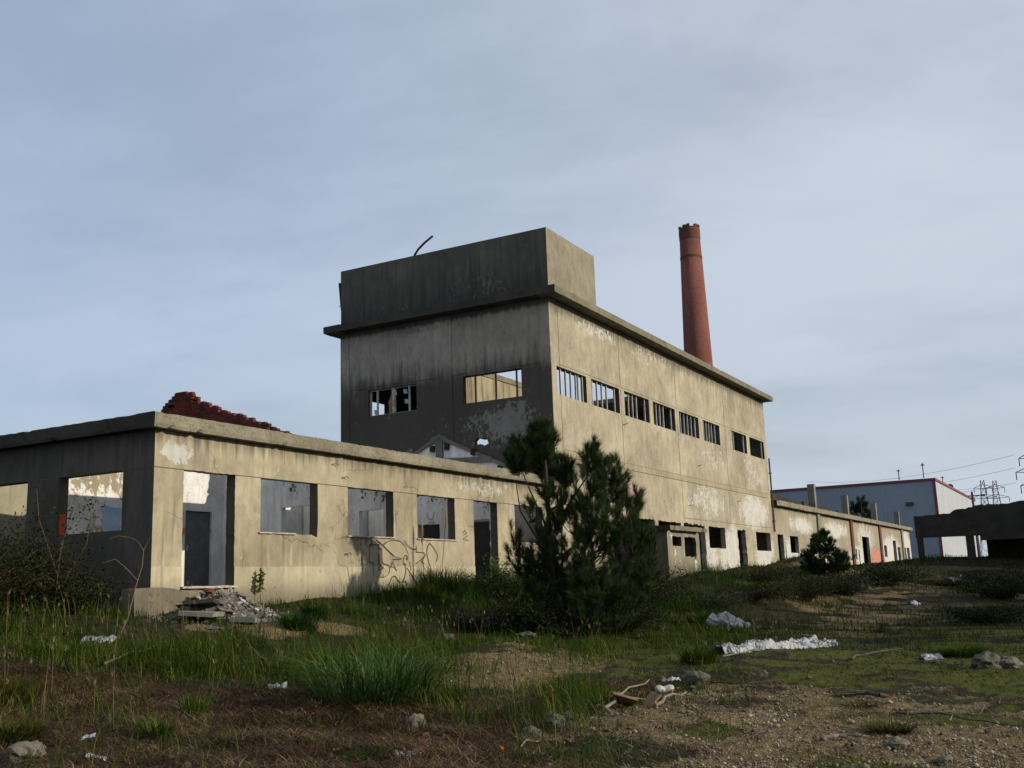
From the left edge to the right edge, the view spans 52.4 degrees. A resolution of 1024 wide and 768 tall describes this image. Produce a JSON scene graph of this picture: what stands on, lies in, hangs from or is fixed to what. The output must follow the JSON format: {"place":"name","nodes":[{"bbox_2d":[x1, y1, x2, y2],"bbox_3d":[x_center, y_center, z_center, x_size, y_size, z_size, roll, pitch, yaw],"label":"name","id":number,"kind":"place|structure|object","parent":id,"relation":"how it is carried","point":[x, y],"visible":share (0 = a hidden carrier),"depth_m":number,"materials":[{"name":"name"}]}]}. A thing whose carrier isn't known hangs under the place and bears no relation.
{"place":"outdoors","nodes":[
{"label":"outdoors","id":0,"kind":"place"},
{"bbox_2d":[178,610,224,616],"bbox_3d":[-5.876,4.335,19.631,0.735,0.138,0.900,-2,-11,1],"label":"concrete slab","id":1,"kind":"object","parent":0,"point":[195,613],"depth_m":19.23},
{"bbox_2d":[0,556,1023,767],"bbox_3d":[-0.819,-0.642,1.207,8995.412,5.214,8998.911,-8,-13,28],"label":"ground","id":2,"kind":"structure","parent":0,"point":[984,688],"depth_m":14.41,"materials":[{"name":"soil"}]},
{"bbox_2d":[2,740,47,763],"bbox_3d":[-4.178,3.177,8.950,0.285,0.213,0.376,-8,-13,28],"label":"rock","id":3,"kind":"object","parent":2,"relation":"on","point":[15,749],"visible":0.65,"depth_m":8.85,"materials":[{"name":"stone"}]},
{"bbox_2d":[0,667,66,709],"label":"grass tuft","id":4,"kind":"object","parent":2,"relation":"on","point":[6,686],"visible":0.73,"depth_m":12.18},
{"bbox_2d":[0,710,70,746],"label":"grass tuft","id":5,"kind":"object","parent":2,"relation":"on","point":[29,728],"visible":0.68,"depth_m":10.05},
{"bbox_2d":[0,516,92,619],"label":"bramble bush","id":6,"kind":"object","parent":2,"relation":"on","point":[9,579],"visible":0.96,"depth_m":18.53,"materials":[{"name":"green plant"}]},
{"bbox_2d":[0,506,136,616],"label":"bramble bush","id":7,"kind":"object","parent":2,"relation":"on","point":[70,565],"visible":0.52,"depth_m":19.83,"materials":[{"name":"green plant"}]},
{"bbox_2d":[31,487,107,614],"bbox_3d":[-8.355,3.162,19.573,1.356,2.415,0.390,2,-12,-19],"label":"leafy sapling","id":8,"kind":"object","parent":2,"relation":"on","point":[70,527],"visible":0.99,"depth_m":19.64,"materials":[{"name":"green plant"}]},
{"bbox_2d":[18,554,132,614],"bbox_3d":[-8.396,3.868,19.921,2.204,1.276,2.174,6,-14,-37],"label":"bramble bush","id":9,"kind":"object","parent":2,"relation":"on","point":[76,598],"visible":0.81,"depth_m":19.73,"materials":[{"name":"green plant"}]},
{"bbox_2d":[81,635,116,642],"bbox_3d":[-6.626,4.099,16.669,0.541,0.141,0.485,2,-12,-21],"label":"plastic scrap","id":10,"kind":"object","parent":2,"relation":"on","point":[108,637],"visible":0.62,"depth_m":16.63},
{"bbox_2d":[104,536,147,638],"bbox_3d":[-6.389,3.424,17.129,0.705,1.837,0.024,2,-12,-20],"label":"bare sapling","id":11,"kind":"object","parent":2,"relation":"on","point":[135,578],"visible":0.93,"depth_m":17.20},
{"bbox_2d":[115,712,193,739],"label":"grass tuft","id":12,"kind":"object","parent":2,"relation":"on","point":[155,730],"visible":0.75,"depth_m":10.38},
{"bbox_2d":[121,587,189,616],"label":"corner block","id":13,"kind":"structure","parent":2,"relation":"on","point":[175,596],"depth_m":19.96,"materials":[{"name":"concrete"}]},
{"bbox_2d":[172,687,218,717],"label":"grass tuft","id":14,"kind":"object","parent":2,"relation":"on","point":[190,706],"visible":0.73,"depth_m":11.99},
{"bbox_2d":[158,588,301,623],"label":"rubble chips","id":15,"kind":"object","parent":2,"relation":"on","point":[232,595],"visible":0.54,"depth_m":20.61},
{"bbox_2d":[148,593,330,629],"bbox_3d":[-5.670,4.508,20.772,2.500,0.739,3.400,-8,-13,28],"label":"rubble heap","id":16,"kind":"object","parent":2,"relation":"on","point":[215,607],"visible":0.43,"depth_m":20.33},
{"bbox_2d":[183,598,219,606],"bbox_3d":[-5.997,4.233,20.075,0.609,0.174,0.947,-1,-11,-7],"label":"concrete slab","id":17,"kind":"object","parent":16,"relation":"on","point":[205,602],"depth_m":19.67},
{"bbox_2d":[229,617,266,623],"bbox_3d":[-5.028,4.629,20.218,0.553,0.235,1.502,-3,-11,3],"label":"concrete slab","id":18,"kind":"object","parent":2,"relation":"on","point":[239,619],"depth_m":19.55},
{"bbox_2d":[255,568,266,602],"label":"young plant","id":19,"kind":"object","parent":2,"relation":"on","point":[261,580],"visible":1,"depth_m":22.93,"materials":[{"name":"green plant"}]},
{"bbox_2d":[244,636,295,670],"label":"dead branch","id":20,"kind":"object","parent":2,"relation":"on","point":[264,658],"visible":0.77,"depth_m":15.56,"materials":[{"name":"brown wood"}]},
{"bbox_2d":[0,391,560,612],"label":"factory wing","id":21,"kind":"structure","parent":2,"relation":"on","point":[196,492],"depth_m":24.53,"materials":[{"name":"concrete"}]},
{"bbox_2d":[184,511,209,585],"bbox_3d":[-8.037,4.223,26.458,0.090,1.945,0.890,-8,-13,28],"label":"door","id":22,"kind":"structure","parent":21,"relation":"in","point":[197,524],"depth_m":26.48,"materials":[{"name":"metal"}]},
{"bbox_2d":[420,524,439,538],"bbox_3d":[-2.453,5.127,31.510,0.730,1.720,0.040,-8,-13,28],"label":"door","id":23,"kind":"structure","parent":21,"relation":"in","point":[434,533],"depth_m":31.59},
{"bbox_2d":[474,521,490,578],"bbox_3d":[-1.214,5.422,33.663,1.190,1.880,0.040,-8,-13,28],"label":"door","id":24,"kind":"structure","parent":21,"relation":"in","point":[481,530],"depth_m":33.53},
{"bbox_2d":[260,610,325,632],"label":"grass tuft","id":25,"kind":"object","parent":2,"relation":"on","point":[299,622],"visible":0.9,"depth_m":19.59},
{"bbox_2d":[297,600,336,619],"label":"grass tuft","id":26,"kind":"object","parent":2,"relation":"on","point":[317,611],"visible":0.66,"depth_m":21.45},
{"bbox_2d":[341,742,399,762],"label":"grass tuft","id":27,"kind":"object","parent":2,"relation":"on","point":[371,753],"visible":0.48,"depth_m":9.41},
{"bbox_2d":[0,566,763,767],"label":"meadow grass","id":28,"kind":"structure","parent":2,"relation":"on","point":[176,648],"depth_m":15.43,"materials":[{"name":"plant"}]},
{"bbox_2d":[341,639,424,690],"bbox_3d":[-1.833,3.878,14.389,1.350,0.801,1.519,-8,-13,28],"label":"grass tuft","id":29,"kind":"object","parent":2,"relation":"on","point":[382,656],"visible":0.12,"depth_m":14.37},
{"bbox_2d":[217,632,560,708],"bbox_3d":[-1.725,3.587,13.211,4.618,1.023,4.365,-8,-13,28],"label":"grass tuft","id":30,"kind":"object","parent":2,"relation":"on","point":[386,681],"visible":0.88,"depth_m":12.81,"materials":[{"name":"plant"}]},
{"bbox_2d":[0,570,809,745],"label":"dry stalks","id":31,"kind":"object","parent":2,"relation":"on","point":[94,681],"visible":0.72,"depth_m":16.65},
{"bbox_2d":[404,713,424,728],"bbox_3d":[-1.069,3.723,11.388,0.244,0.226,0.216,8,-15,-40],"label":"rock","id":32,"kind":"object","parent":2,"relation":"on","point":[420,717],"visible":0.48,"depth_m":11.34,"materials":[{"name":"stone"}]},
{"bbox_2d":[0,643,889,767],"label":"dead straw","id":33,"kind":"object","parent":2,"relation":"on","point":[373,740],"visible":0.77,"depth_m":10.57,"materials":[{"name":"plant"}]},
{"bbox_2d":[410,509,489,599],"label":"pampas grass","id":34,"kind":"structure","parent":2,"relation":"on","point":[450,581],"depth_m":28.07,"materials":[{"name":"plant"}]},
{"bbox_2d":[443,607,516,632],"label":"bank shrub","id":35,"kind":"object","parent":2,"relation":"on","point":[457,619],"visible":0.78,"depth_m":23.70,"materials":[{"name":"green plant"}]},
{"bbox_2d":[455,569,522,599],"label":"bank shrub","id":36,"kind":"object","parent":2,"relation":"on","point":[504,587],"visible":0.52,"depth_m":28.81,"materials":[{"name":"green plant"}]},
{"bbox_2d":[482,552,510,577],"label":"doorway weed","id":37,"kind":"object","parent":2,"relation":"on","point":[495,567],"visible":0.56,"depth_m":31.96,"materials":[{"name":"green plant"}]},
{"bbox_2d":[0,595,1015,767],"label":"broadleaf weeds","id":38,"kind":"object","parent":2,"relation":"on","point":[420,762],"visible":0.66,"depth_m":12.52,"materials":[{"name":"plant"}]},
{"bbox_2d":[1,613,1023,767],"bbox_3d":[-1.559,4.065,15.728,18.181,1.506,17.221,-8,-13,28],"label":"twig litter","id":39,"kind":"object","parent":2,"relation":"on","point":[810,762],"visible":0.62,"depth_m":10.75,"materials":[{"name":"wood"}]},
{"bbox_2d":[477,586,569,633],"bbox_3d":[0.140,5.285,23.994,2.208,1.218,2.693,-8,-13,28],"label":"bank shrub","id":40,"kind":"object","parent":2,"relation":"on","point":[513,611],"visible":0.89,"depth_m":23.76,"materials":[{"name":"green plant"}]},
{"bbox_2d":[501,584,547,607],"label":"grass tuft","id":41,"kind":"object","parent":2,"relation":"on","point":[519,590],"visible":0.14,"depth_m":28.71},
{"bbox_2d":[296,555,753,641],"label":"tall grass","id":42,"kind":"structure","parent":2,"relation":"on","point":[480,597],"depth_m":27.43,"materials":[{"name":"plant"}]},
{"bbox_2d":[515,631,536,639],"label":"rock","id":43,"kind":"object","parent":2,"relation":"on","point":[529,633],"visible":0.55,"depth_m":23.33,"materials":[{"name":"stone"}]},
{"bbox_2d":[520,725,540,736],"bbox_3d":[0.194,3.648,10.868,0.221,0.155,0.277,-8,-13,28],"label":"rock","id":44,"kind":"object","parent":2,"relation":"on","point":[531,727],"visible":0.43,"depth_m":10.83,"materials":[{"name":"grey stone"}]},
{"bbox_2d":[323,227,775,573],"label":"factory hall","id":45,"kind":"structure","parent":2,"relation":"on","point":[433,343],"depth_m":41.11,"materials":[{"name":"concrete"}]},
{"bbox_2d":[370,384,415,415],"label":"window frame","id":46,"kind":"structure","parent":45,"relation":"in","point":[394,392],"depth_m":40.79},
{"bbox_2d":[464,369,520,403],"bbox_3d":[-0.696,0.096,38.673,2.528,1.048,0.080,-8,-13,28],"label":"window frame","id":47,"kind":"structure","parent":45,"relation":"in","point":[515,370],"depth_m":38.67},
{"bbox_2d":[556,368,583,401],"bbox_3d":[2.122,0.053,38.877,0.110,1.038,2.538,-8,-13,28],"label":"window frame","id":48,"kind":"structure","parent":45,"relation":"in","point":[576,377],"depth_m":39.03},
{"bbox_2d":[591,380,616,412],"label":"window frame","id":49,"kind":"structure","parent":45,"relation":"in","point":[614,391],"depth_m":41.46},
{"bbox_2d":[624,393,646,421],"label":"window frame","id":50,"kind":"structure","parent":45,"relation":"in","point":[644,403],"depth_m":44.41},
{"bbox_2d":[653,403,672,429],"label":"window frame","id":51,"kind":"structure","parent":45,"relation":"in","point":[655,404],"depth_m":47.13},
{"bbox_2d":[679,412,695,437],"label":"window frame","id":52,"kind":"structure","parent":45,"relation":"in","point":[683,415],"depth_m":50.01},
{"bbox_2d":[703,421,717,444],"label":"window frame","id":53,"kind":"structure","parent":45,"relation":"in","point":[714,427],"depth_m":53.01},
{"bbox_2d":[731,431,744,452],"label":"window frame","id":54,"kind":"structure","parent":45,"relation":"in","point":[732,433],"depth_m":56.84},
{"bbox_2d":[546,713,565,729],"bbox_3d":[0.474,3.676,11.276,0.219,0.203,0.260,-8,-13,28],"label":"rock","id":55,"kind":"object","parent":2,"relation":"on","point":[559,717],"visible":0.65,"depth_m":11.22,"materials":[{"name":"stone"}]},
{"bbox_2d":[531,614,610,640],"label":"bank shrub","id":56,"kind":"object","parent":2,"relation":"on","point":[559,628],"visible":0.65,"depth_m":23.73,"materials":[{"name":"green plant"}]},
{"bbox_2d":[499,413,662,637],"bbox_3d":[1.744,3.333,25.143,4.050,5.488,2.984,-8,-13,28],"label":"pine tree","id":57,"kind":"object","parent":2,"relation":"on","point":[537,443],"visible":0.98,"depth_m":24.76,"materials":[{"name":"green plant"}]},
{"bbox_2d":[609,692,637,705],"bbox_3d":[1.329,3.773,12.406,0.327,0.225,0.388,-2,-11,1],"label":"cardboard piece","id":58,"kind":"object","parent":2,"relation":"on","point":[626,700],"visible":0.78,"depth_m":12.32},
{"bbox_2d":[604,679,649,714],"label":"dead branch","id":59,"kind":"object","parent":2,"relation":"on","point":[606,707],"visible":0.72,"depth_m":12.27,"materials":[{"name":"grey wood"}]},
{"bbox_2d":[574,600,686,634],"bbox_3d":[2.626,5.683,25.524,3.155,1.104,2.845,-8,-13,28],"label":"bank shrub","id":60,"kind":"object","parent":2,"relation":"on","point":[638,620],"visible":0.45,"depth_m":25.32,"materials":[{"name":"green plant"}]},
{"bbox_2d":[642,691,661,707],"bbox_3d":[1.672,3.814,12.498,0.170,0.218,0.220,4,-13,-30],"label":"cardboard piece","id":61,"kind":"object","parent":2,"relation":"on","point":[651,700],"visible":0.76,"depth_m":12.50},
{"bbox_2d":[608,565,701,592],"bbox_3d":[4.252,6.458,34.096,4.196,1.281,4.161,-8,-13,28],"label":"bank shrub","id":62,"kind":"object","parent":2,"relation":"on","point":[668,580],"visible":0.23,"depth_m":33.58,"materials":[{"name":"green plant"}]},
{"bbox_2d":[615,525,706,578],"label":"utility booth","id":63,"kind":"object","parent":2,"relation":"on","point":[679,546],"visible":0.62,"depth_m":40.20,"materials":[{"name":"concrete"}]},
{"bbox_2d":[654,684,673,692],"bbox_3d":[2.064,4.136,14.083,0.255,0.120,0.116,1,-11,-13],"label":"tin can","id":64,"kind":"object","parent":2,"relation":"on","point":[664,687],"visible":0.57,"depth_m":14.04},
{"bbox_2d":[654,690,707,706],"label":"dead branch","id":65,"kind":"object","parent":2,"relation":"on","point":[665,697],"visible":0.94,"depth_m":12.93,"materials":[{"name":"grey wood"}]},
{"bbox_2d":[663,638,725,665],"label":"grass tuft","id":66,"kind":"object","parent":2,"relation":"on","point":[685,658],"visible":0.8,"depth_m":17.84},
{"bbox_2d":[678,223,712,365],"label":"brick chimney","id":67,"kind":"object","parent":2,"relation":"on","point":[696,337],"visible":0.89,"depth_m":90.95,"materials":[{"name":"brick"}]},
{"bbox_2d":[685,671,710,685],"bbox_3d":[2.678,4.265,14.965,0.355,0.283,0.435,-8,-13,28],"label":"rock","id":68,"kind":"object","parent":2,"relation":"on","point":[702,677],"visible":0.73,"depth_m":14.82,"materials":[{"name":"grey stone"}]},
{"bbox_2d":[681,610,733,624],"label":"grass tuft","id":69,"kind":"object","parent":2,"relation":"on","point":[702,617],"visible":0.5,"depth_m":29.64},
{"bbox_2d":[674,588,761,610],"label":"bank shrub","id":70,"kind":"object","parent":2,"relation":"on","point":[722,598],"visible":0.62,"depth_m":33.82,"materials":[{"name":"green plant"}]},
{"bbox_2d":[693,701,742,717],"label":"dead branch","id":71,"kind":"object","parent":2,"relation":"on","point":[709,706],"visible":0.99,"depth_m":11.78,"materials":[{"name":"brown wood"}]},
{"bbox_2d":[706,611,749,628],"bbox_3d":[6.043,6.646,29.090,1.193,0.568,0.740,-5,-12,16],"label":"plastic bag","id":72,"kind":"object","parent":2,"relation":"on","point":[724,615],"visible":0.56,"depth_m":28.94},
{"bbox_2d":[710,679,789,689],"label":"dead branch","id":73,"kind":"object","parent":2,"relation":"on","point":[748,683],"visible":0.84,"depth_m":14.51,"materials":[{"name":"brown wood"}]},
{"bbox_2d":[731,577,769,591],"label":"grass tuft","id":74,"kind":"object","parent":2,"relation":"on","point":[743,582],"visible":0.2,"depth_m":38.84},
{"bbox_2d":[711,722,791,748],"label":"dead branch","id":75,"kind":"object","parent":2,"relation":"on","point":[747,737],"visible":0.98,"depth_m":10.13,"materials":[{"name":"brown wood"}]},
{"bbox_2d":[709,577,809,600],"bbox_3d":[8.516,7.362,37.083,4.076,0.881,3.790,-2,-11,-1],"label":"bank shrub","id":76,"kind":"object","parent":2,"relation":"on","point":[764,592],"visible":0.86,"depth_m":36.68,"materials":[{"name":"green plant"}]},
{"bbox_2d":[714,562,807,584],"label":"bank shrub","id":77,"kind":"object","parent":2,"relation":"on","point":[769,577],"visible":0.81,"depth_m":43.70,"materials":[{"name":"green plant"}]},
{"bbox_2d":[711,638,828,653],"bbox_3d":[5.229,5.145,20.511,3.735,0.340,0.724,9,-15,-43],"label":"plastic sheet","id":78,"kind":"object","parent":2,"relation":"on","point":[762,645],"visible":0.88,"depth_m":19.79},
{"bbox_2d":[517,660,1023,767],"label":"sand weeds","id":79,"kind":"object","parent":2,"relation":"on","point":[744,761],"visible":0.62,"depth_m":11.43,"materials":[{"name":"green plant"}]},
{"bbox_2d":[530,552,1023,654],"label":"field grass","id":80,"kind":"structure","parent":2,"relation":"on","point":[879,623],"depth_m":30.85,"materials":[{"name":"plant"}]},
{"bbox_2d":[769,569,851,601],"bbox_3d":[11.538,7.808,40.170,3.408,1.363,3.768,-8,-13,28],"label":"bank shrub","id":81,"kind":"object","parent":2,"relation":"on","point":[817,591],"visible":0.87,"depth_m":39.89,"materials":[{"name":"green plant"}]},
{"bbox_2d":[796,635,837,645],"bbox_3d":[6.408,5.472,22.075,1.205,0.300,0.512,3,-12,-26],"label":"plastic sheet","id":82,"kind":"object","parent":2,"relation":"on","point":[811,638],"visible":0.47,"depth_m":22.15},
{"bbox_2d":[798,527,855,574],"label":"pine tree","id":83,"kind":"object","parent":2,"relation":"on","point":[837,565],"visible":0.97,"depth_m":46.66,"materials":[{"name":"green plant"}]},
{"bbox_2d":[770,484,912,564],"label":"long shed","id":84,"kind":"structure","parent":2,"relation":"on","point":[873,539],"depth_m":78.07,"materials":[{"name":"concrete"}]},
{"bbox_2d":[823,733,869,738],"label":"dead branch","id":85,"kind":"object","parent":2,"relation":"on","point":[842,735],"visible":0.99,"depth_m":10.14,"materials":[{"name":"grey wood"}]},
{"bbox_2d":[783,569,914,595],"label":"bank shrub","id":86,"kind":"object","parent":2,"relation":"on","point":[850,589],"visible":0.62,"depth_m":43.47,"materials":[{"name":"green plant"}]},
{"bbox_2d":[814,697,892,707],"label":"grass tuft","id":87,"kind":"object","parent":2,"relation":"on","point":[863,703],"visible":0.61,"depth_m":12.74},
{"bbox_2d":[849,494,878,520],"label":"pine tree","id":88,"kind":"object","parent":2,"relation":"on","point":[860,508],"visible":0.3,"depth_m":149.22,"materials":[{"name":"green plant"}]},
{"bbox_2d":[840,689,888,697],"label":"dead branch","id":89,"kind":"object","parent":2,"relation":"on","point":[846,693],"visible":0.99,"depth_m":13.51,"materials":[{"name":"brown wood"}]},
{"bbox_2d":[770,463,980,558],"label":"warehouse","id":90,"kind":"structure","parent":2,"relation":"on","point":[908,500],"depth_m":160.56,"materials":[{"name":"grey metal"}]},
{"bbox_2d":[850,640,902,659],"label":"dead branch","id":91,"kind":"object","parent":2,"relation":"on","point":[855,655],"visible":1,"depth_m":18.89,"materials":[{"name":"brown wood"}]},
{"bbox_2d":[832,561,940,586],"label":"bank shrub","id":92,"kind":"object","parent":2,"relation":"on","point":[902,574],"visible":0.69,"depth_m":47.20,"materials":[{"name":"green plant"}]},
{"bbox_2d":[836,714,940,734],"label":"grass tuft","id":93,"kind":"object","parent":2,"relation":"on","point":[900,728],"visible":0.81,"depth_m":10.65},
{"bbox_2d":[871,626,910,632],"bbox_3d":[10.341,6.638,28.183,0.926,0.224,0.948,2,-12,-18],"label":"black plastic","id":94,"kind":"object","parent":2,"relation":"on","point":[889,629],"visible":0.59,"depth_m":28.00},
{"bbox_2d":[888,736,910,749],"bbox_3d":[3.640,3.385,9.783,0.200,0.141,0.243,-8,-13,28],"label":"rock","id":95,"kind":"object","parent":2,"relation":"on","point":[897,742],"visible":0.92,"depth_m":9.71,"materials":[{"name":"stone"}]},
{"bbox_2d":[918,653,943,659],"bbox_3d":[7.456,4.875,18.575,0.350,0.122,0.352,1,-12,-17],"label":"plastic wrapper","id":96,"kind":"object","parent":2,"relation":"on","point":[937,656],"visible":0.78,"depth_m":18.52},
{"bbox_2d":[907,578,978,586],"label":"bank shrub","id":97,"kind":"object","parent":2,"relation":"on","point":[948,583],"visible":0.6,"depth_m":53.16,"materials":[{"name":"green plant"}]},
{"bbox_2d":[934,755,953,765],"bbox_3d":[3.813,3.332,9.178,0.176,0.105,0.222,-8,-13,28],"label":"rock","id":98,"kind":"object","parent":2,"relation":"on","point":[942,759],"visible":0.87,"depth_m":9.11,"materials":[{"name":"stone"}]},
{"bbox_2d":[907,641,1006,657],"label":"grass tuft","id":99,"kind":"object","parent":2,"relation":"on","point":[963,651],"visible":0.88,"depth_m":18.91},
{"bbox_2d":[896,711,1023,725],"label":"dead branch","id":100,"kind":"object","parent":2,"relation":"on","point":[914,713],"visible":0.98,"depth_m":11.48,"materials":[{"name":"brown wood"}]},
{"bbox_2d":[914,500,1023,560],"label":"ruined canopy","id":101,"kind":"object","parent":2,"relation":"on","point":[999,528],"visible":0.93,"depth_m":70.09,"materials":[{"name":"concrete"}]},
{"bbox_2d":[926,601,1023,624],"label":"bank shrub","id":102,"kind":"object","parent":2,"relation":"on","point":[975,615],"visible":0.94,"depth_m":31.49,"materials":[{"name":"green plant"}]},
{"bbox_2d":[968,492,984,556],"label":"utility pole","id":103,"kind":"object","parent":2,"relation":"on","point":[977,537],"visible":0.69,"depth_m":104.18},
{"bbox_2d":[932,565,1023,582],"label":"bank shrub","id":104,"kind":"object","parent":2,"relation":"on","point":[979,577],"visible":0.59,"depth_m":63.04,"materials":[{"name":"green plant"}]},
{"bbox_2d":[940,571,1023,598],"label":"bank shrub","id":105,"kind":"object","parent":2,"relation":"on","point":[1011,588],"visible":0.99,"depth_m":43.23,"materials":[{"name":"green plant"}]},
{"bbox_2d":[974,480,997,551],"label":"power pylon","id":106,"kind":"object","parent":2,"relation":"on","point":[980,488],"visible":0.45,"depth_m":377.60,"materials":[{"name":"metal"}]},
{"bbox_2d":[970,650,1002,669],"bbox_3d":[7.320,4.321,16.061,0.465,0.407,0.530,-8,-13,28],"label":"rock","id":107,"kind":"object","parent":2,"relation":"on","point":[987,659],"visible":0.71,"depth_m":15.93,"materials":[{"name":"stone"}]},
{"bbox_2d":[983,480,1009,503],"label":"power pylon","id":108,"kind":"object","parent":2,"relation":"on","point":[993,488],"visible":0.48,"depth_m":376.42,"materials":[{"name":"metal"}]},
{"bbox_2d":[999,656,1023,668],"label":"rock","id":109,"kind":"object","parent":2,"relation":"on","point":[1014,662],"visible":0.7,"depth_m":16.14,"materials":[{"name":"stone"}]},
{"bbox_2d":[0,0,1023,556],"label":"sky","id":110,"kind":"structure","parent":0,"point":[188,188],"materials":[{"name":"blue"}]},
{"bbox_2d":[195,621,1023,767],"bbox_3d":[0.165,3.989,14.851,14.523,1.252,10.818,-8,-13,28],"label":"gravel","id":111,"kind":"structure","parent":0,"point":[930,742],"depth_m":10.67,"materials":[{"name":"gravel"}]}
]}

